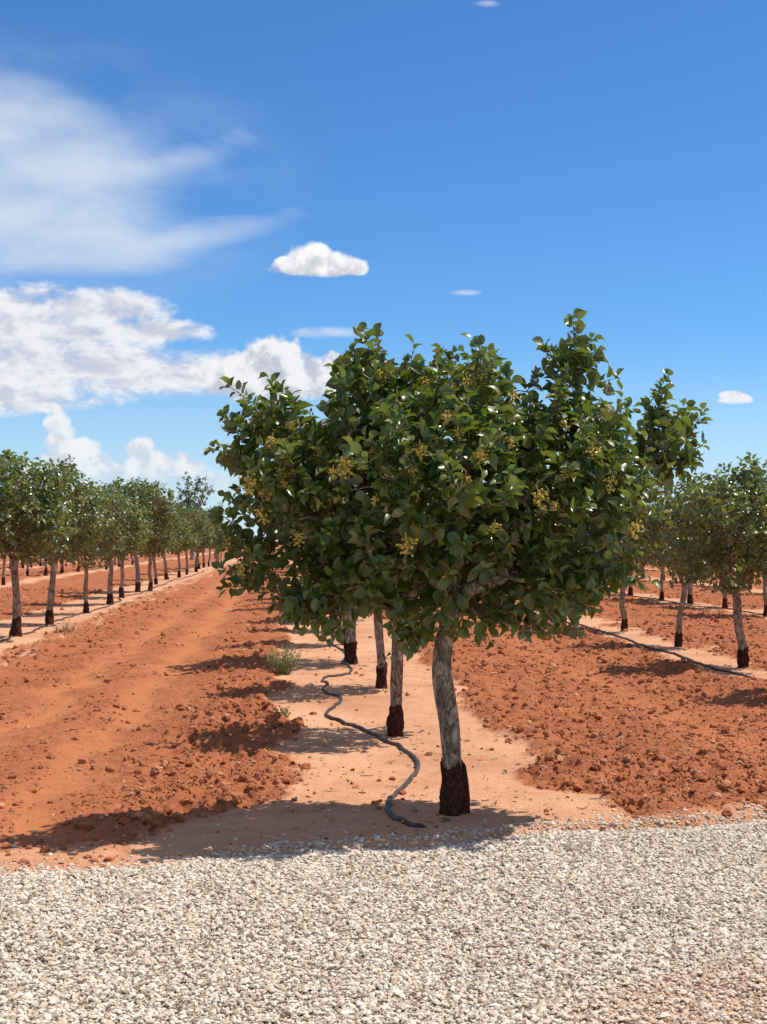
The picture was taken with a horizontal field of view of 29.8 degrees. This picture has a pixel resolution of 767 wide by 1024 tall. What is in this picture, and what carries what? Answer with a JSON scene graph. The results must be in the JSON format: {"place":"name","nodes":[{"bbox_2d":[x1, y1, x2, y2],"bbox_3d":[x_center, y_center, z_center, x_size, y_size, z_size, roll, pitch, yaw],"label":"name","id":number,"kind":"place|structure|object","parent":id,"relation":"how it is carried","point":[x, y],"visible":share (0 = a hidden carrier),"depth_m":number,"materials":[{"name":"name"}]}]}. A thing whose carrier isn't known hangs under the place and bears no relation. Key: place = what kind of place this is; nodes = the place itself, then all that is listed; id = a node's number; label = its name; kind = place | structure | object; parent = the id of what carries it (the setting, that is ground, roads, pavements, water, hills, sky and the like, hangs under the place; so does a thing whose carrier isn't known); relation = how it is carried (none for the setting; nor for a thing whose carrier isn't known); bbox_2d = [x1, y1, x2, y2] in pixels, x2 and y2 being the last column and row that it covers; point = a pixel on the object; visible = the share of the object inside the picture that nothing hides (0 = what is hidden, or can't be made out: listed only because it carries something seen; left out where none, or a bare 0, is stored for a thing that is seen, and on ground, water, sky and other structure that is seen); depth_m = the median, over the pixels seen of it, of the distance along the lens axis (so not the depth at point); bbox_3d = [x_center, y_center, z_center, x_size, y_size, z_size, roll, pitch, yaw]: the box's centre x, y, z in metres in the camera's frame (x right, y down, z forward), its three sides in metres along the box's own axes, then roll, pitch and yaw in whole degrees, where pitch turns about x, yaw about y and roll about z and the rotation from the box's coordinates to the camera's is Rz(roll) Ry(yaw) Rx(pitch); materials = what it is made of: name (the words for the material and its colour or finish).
{"place":"outdoors","nodes":[
{"label":"outdoors","id":0,"kind":"place"},
{"bbox_2d":[0,631,758,841],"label":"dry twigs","id":1,"kind":"object","parent":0,"point":[357,746],"visible":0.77,"depth_m":10.49,"materials":[{"name":"brown wood"}]},
{"bbox_2d":[0,541,766,874],"bbox_3d":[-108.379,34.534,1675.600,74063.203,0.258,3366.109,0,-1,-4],"label":"ground","id":2,"kind":"structure","parent":0,"point":[176,661],"depth_m":12.68,"materials":[{"name":"red soil"}]},
{"bbox_2d":[0,501,16,584],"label":"pistachio tree","id":3,"kind":"object","parent":2,"relation":"on","point":[3,574],"visible":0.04,"depth_m":51.03,"materials":[{"name":"grey plant"}]},
{"bbox_2d":[26,561,28,575],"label":"pistachio tree","id":4,"kind":"object","parent":2,"relation":"on","point":[27,570],"visible":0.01,"depth_m":63.15,"materials":[{"name":"brown plant"}]},
{"bbox_2d":[0,449,79,636],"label":"pistachio tree","id":5,"kind":"object","parent":2,"relation":"on","point":[32,511],"visible":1,"depth_m":23.54,"materials":[{"name":"green plant"}]},
{"bbox_2d":[43,505,65,575],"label":"pistachio tree","id":6,"kind":"object","parent":2,"relation":"on","point":[45,572],"visible":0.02,"depth_m":63.98,"materials":[{"name":"brown plant"}]},
{"bbox_2d":[1,454,120,624],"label":"pistachio tree","id":7,"kind":"object","parent":2,"relation":"on","point":[86,502],"visible":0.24,"depth_m":27.18,"materials":[{"name":"green plant"}]},
{"bbox_2d":[50,619,74,633],"bbox_3d":[-5.432,1.954,24.512,0.400,0.278,0.317,-1,-1,24],"label":"weed tuft","id":8,"kind":"object","parent":2,"relation":"on","point":[65,628],"visible":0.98,"depth_m":24.47,"materials":[{"name":"beige plant"}]},
{"bbox_2d":[60,520,77,572],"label":"pistachio tree","id":9,"kind":"object","parent":2,"relation":"on","point":[62,569],"visible":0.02,"depth_m":70.56,"materials":[{"name":"brown plant"}]},
{"bbox_2d":[56,481,132,612],"bbox_3d":[-6.441,0.777,31.197,1.869,2.937,2.001,1,-1,-36],"label":"pistachio tree","id":10,"kind":"object","parent":2,"relation":"on","point":[106,536],"visible":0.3,"depth_m":31.12,"materials":[{"name":"green plant"}]},
{"bbox_2d":[0,569,207,642],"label":"irrigation hose","id":11,"kind":"object","parent":2,"relation":"on","point":[35,629],"visible":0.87,"depth_m":30.71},
{"bbox_2d":[75,487,151,604],"bbox_3d":[-6.805,0.867,35.906,2.248,2.966,2.264,0,-1,15],"label":"pistachio tree","id":12,"kind":"object","parent":2,"relation":"on","point":[134,524],"visible":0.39,"depth_m":35.71,"materials":[{"name":"green plant"}]},
{"bbox_2d":[108,494,158,597],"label":"pistachio tree","id":13,"kind":"object","parent":2,"relation":"on","point":[121,591],"visible":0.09,"depth_m":39.37,"materials":[{"name":"green plant"}]},
{"bbox_2d":[96,476,176,591],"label":"pistachio tree","id":14,"kind":"object","parent":2,"relation":"on","point":[134,490],"visible":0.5,"depth_m":43.46,"materials":[{"name":"green plant"}]},
{"bbox_2d":[132,492,179,590],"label":"pistachio tree","id":15,"kind":"object","parent":2,"relation":"on","point":[166,540],"visible":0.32,"depth_m":44.39,"materials":[{"name":"green plant"}]},
{"bbox_2d":[138,518,180,584],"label":"pistachio tree","id":16,"kind":"object","parent":2,"relation":"on","point":[168,545],"visible":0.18,"depth_m":52.15,"materials":[{"name":"green plant"}]},
{"bbox_2d":[156,516,192,579],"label":"pistachio tree","id":17,"kind":"object","parent":2,"relation":"on","point":[181,534],"visible":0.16,"depth_m":57.15,"materials":[{"name":"green plant"}]},
{"bbox_2d":[167,517,200,577],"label":"pistachio tree","id":18,"kind":"object","parent":2,"relation":"on","point":[187,546],"visible":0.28,"depth_m":61.48,"materials":[{"name":"green plant"}]},
{"bbox_2d":[176,505,207,574],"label":"pistachio tree","id":19,"kind":"object","parent":2,"relation":"on","point":[190,513],"visible":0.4,"depth_m":66.55,"materials":[{"name":"green plant"}]},
{"bbox_2d":[176,471,214,559],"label":"evergreen tree","id":20,"kind":"object","parent":2,"relation":"on","point":[188,501],"visible":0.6,"depth_m":116.97,"materials":[{"name":"green plant"}]},
{"bbox_2d":[179,507,214,568],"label":"pistachio tree","id":21,"kind":"object","parent":2,"relation":"on","point":[209,520],"visible":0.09,"depth_m":79.37,"materials":[{"name":"green plant"}]},
{"bbox_2d":[190,517,216,571],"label":"pistachio tree","id":22,"kind":"object","parent":2,"relation":"on","point":[209,531],"visible":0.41,"depth_m":72.69,"materials":[{"name":"green plant"}]},
{"bbox_2d":[191,520,215,570],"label":"pistachio tree","id":23,"kind":"object","parent":2,"relation":"on","point":[198,550],"visible":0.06,"depth_m":75.81,"materials":[{"name":"green plant"}]},
{"bbox_2d":[201,519,220,567],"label":"pistachio tree","id":24,"kind":"object","parent":2,"relation":"on","point":[215,526],"visible":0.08,"depth_m":83.20,"materials":[{"name":"green plant"}]},
{"bbox_2d":[207,523,222,566],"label":"pistachio tree","id":25,"kind":"object","parent":2,"relation":"on","point":[212,549],"visible":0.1,"depth_m":86.47,"materials":[{"name":"green plant"}]},
{"bbox_2d":[210,501,224,558],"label":"tree","id":26,"kind":"object","parent":2,"relation":"on","point":[220,503],"visible":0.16,"depth_m":123.10,"materials":[{"name":"green plant"}]},
{"bbox_2d":[211,522,232,563],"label":"pistachio tree","id":27,"kind":"object","parent":2,"relation":"on","point":[218,561],"visible":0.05,"depth_m":90.27,"materials":[{"name":"brown plant"}]},
{"bbox_2d":[260,642,302,674],"bbox_3d":[-1.189,1.700,16.803,0.512,0.417,0.541,0,-1,-4],"label":"weed tuft","id":28,"kind":"object","parent":2,"relation":"on","point":[284,666],"visible":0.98,"depth_m":16.74,"materials":[{"name":"green plant"}]},
{"bbox_2d":[272,705,290,717],"bbox_3d":[-0.922,1.802,12.912,0.181,0.148,0.186,0,-1,-4],"label":"weed tuft","id":29,"kind":"object","parent":2,"relation":"on","point":[285,713],"visible":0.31,"depth_m":12.90,"materials":[{"name":"green plant"}]},
{"bbox_2d":[291,526,346,644],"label":"pistachio tree","id":30,"kind":"object","parent":2,"relation":"on","point":[344,629],"depth_m":22.19,"materials":[{"name":"grey plant"}]},
{"bbox_2d":[27,655,657,839],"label":"fallen leaves","id":31,"kind":"object","parent":2,"relation":"on","point":[385,794],"visible":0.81,"depth_m":9.42,"materials":[{"name":"brown plant"}]},
{"bbox_2d":[300,506,387,688],"bbox_3d":[-0.105,0.529,15.127,1.632,2.729,1.595,0,-2,16],"label":"pistachio tree","id":32,"kind":"object","parent":2,"relation":"on","point":[381,679],"visible":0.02,"depth_m":15.09,"materials":[{"name":"grey plant"}]},
{"bbox_2d":[272,408,444,663],"bbox_3d":[-0.238,0.316,18.858,2.398,3.411,2.783,1,-1,-29],"label":"pistachio tree","id":33,"kind":"object","parent":2,"relation":"on","point":[350,645],"visible":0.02,"depth_m":18.57,"materials":[{"name":"brown plant"}]},
{"bbox_2d":[321,640,426,827],"bbox_3d":[-0.640,1.962,19.534,0.620,0.116,23.316,0,-1,-4],"label":"irrigation hose","id":34,"kind":"object","parent":2,"relation":"on","point":[389,812],"visible":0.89,"depth_m":11.29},
{"bbox_2d":[0,585,766,867],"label":"soil clods","id":35,"kind":"object","parent":2,"relation":"on","point":[151,822],"visible":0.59,"depth_m":12.01,"materials":[{"name":"brown soil"}]},
{"bbox_2d":[301,421,484,736],"bbox_3d":[0.168,0.541,11.980,1.840,2.724,1.825,0,-1,19],"label":"pistachio tree","id":36,"kind":"object","parent":2,"relation":"on","point":[395,722],"visible":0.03,"depth_m":11.91,"materials":[{"name":"grey plant"}]},
{"bbox_2d":[203,308,711,816],"bbox_3d":[0.456,0.304,8.402,3.015,2.983,1.799,0,-1,-4],"label":"pistachio tree","id":37,"kind":"object","parent":2,"relation":"on","point":[375,532],"visible":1,"depth_m":8.13,"materials":[{"name":"green plant"}]},
{"bbox_2d":[556,522,590,552],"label":"pistachio tree","id":38,"kind":"object","parent":2,"relation":"on","point":[574,531],"visible":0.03,"depth_m":30.36,"materials":[{"name":"green plant"}]},
{"bbox_2d":[582,504,663,631],"bbox_3d":[4.040,0.838,24.739,1.648,2.521,1.718,1,-2,-43],"label":"pistachio tree","id":39,"kind":"object","parent":2,"relation":"on","point":[638,570],"visible":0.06,"depth_m":24.64,"materials":[{"name":"green plant"}]},
{"bbox_2d":[620,525,637,594],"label":"pistachio tree","id":40,"kind":"object","parent":2,"relation":"on","point":[630,590],"visible":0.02,"depth_m":41.43,"materials":[{"name":"brown plant"}]},
{"bbox_2d":[626,504,673,599],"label":"pistachio tree","id":41,"kind":"object","parent":2,"relation":"on","point":[661,596],"visible":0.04,"depth_m":38.07,"materials":[{"name":"brown plant"}]},
{"bbox_2d":[566,621,754,677],"bbox_3d":[2.659,2.380,41.571,0.221,0.166,56.709,0,-1,-4],"label":"irrigation hose","id":42,"kind":"object","parent":2,"relation":"on","point":[694,661],"visible":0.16,"depth_m":19.96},
{"bbox_2d":[645,503,697,603],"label":"pistachio tree","id":43,"kind":"object","parent":2,"relation":"on","point":[690,599],"visible":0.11,"depth_m":36.33,"materials":[{"name":"green plant"}]},
{"bbox_2d":[612,592,762,614],"bbox_3d":[6.437,2.605,52.386,0.362,0.120,55.808,0,-1,-4],"label":"irrigation hose","id":44,"kind":"object","parent":2,"relation":"on","point":[695,606],"visible":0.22,"depth_m":34.39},
{"bbox_2d":[639,475,755,646],"bbox_3d":[4.616,0.741,21.505,1.777,2.628,1.541,-1,-1,37],"label":"pistachio tree","id":45,"kind":"object","parent":2,"relation":"on","point":[663,526],"visible":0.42,"depth_m":21.40,"materials":[{"name":"green plant"}]},
{"bbox_2d":[660,452,766,667],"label":"pistachio tree","id":46,"kind":"object","parent":2,"relation":"on","point":[705,513],"visible":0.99,"depth_m":17.95,"materials":[{"name":"green plant"}]},
{"bbox_2d":[697,522,753,607],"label":"pistachio tree","id":47,"kind":"object","parent":2,"relation":"on","point":[725,603],"visible":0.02,"depth_m":33.30,"materials":[{"name":"brown plant"}]},
{"bbox_2d":[720,490,766,615],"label":"pistachio tree","id":48,"kind":"object","parent":2,"relation":"on","point":[764,593],"visible":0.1,"depth_m":29.56,"materials":[{"name":"green plant"}]},
{"bbox_2d":[0,789,766,1023],"bbox_3d":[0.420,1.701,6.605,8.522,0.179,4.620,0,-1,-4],"label":"gravel","id":49,"kind":"structure","parent":0,"point":[380,862],"depth_m":5.87,"materials":[{"name":"beige gravel"}]},
{"bbox_2d":[0,0,766,540],"label":"sky","id":50,"kind":"structure","parent":0,"point":[194,193],"materials":[{"name":"blue"}]}
]}

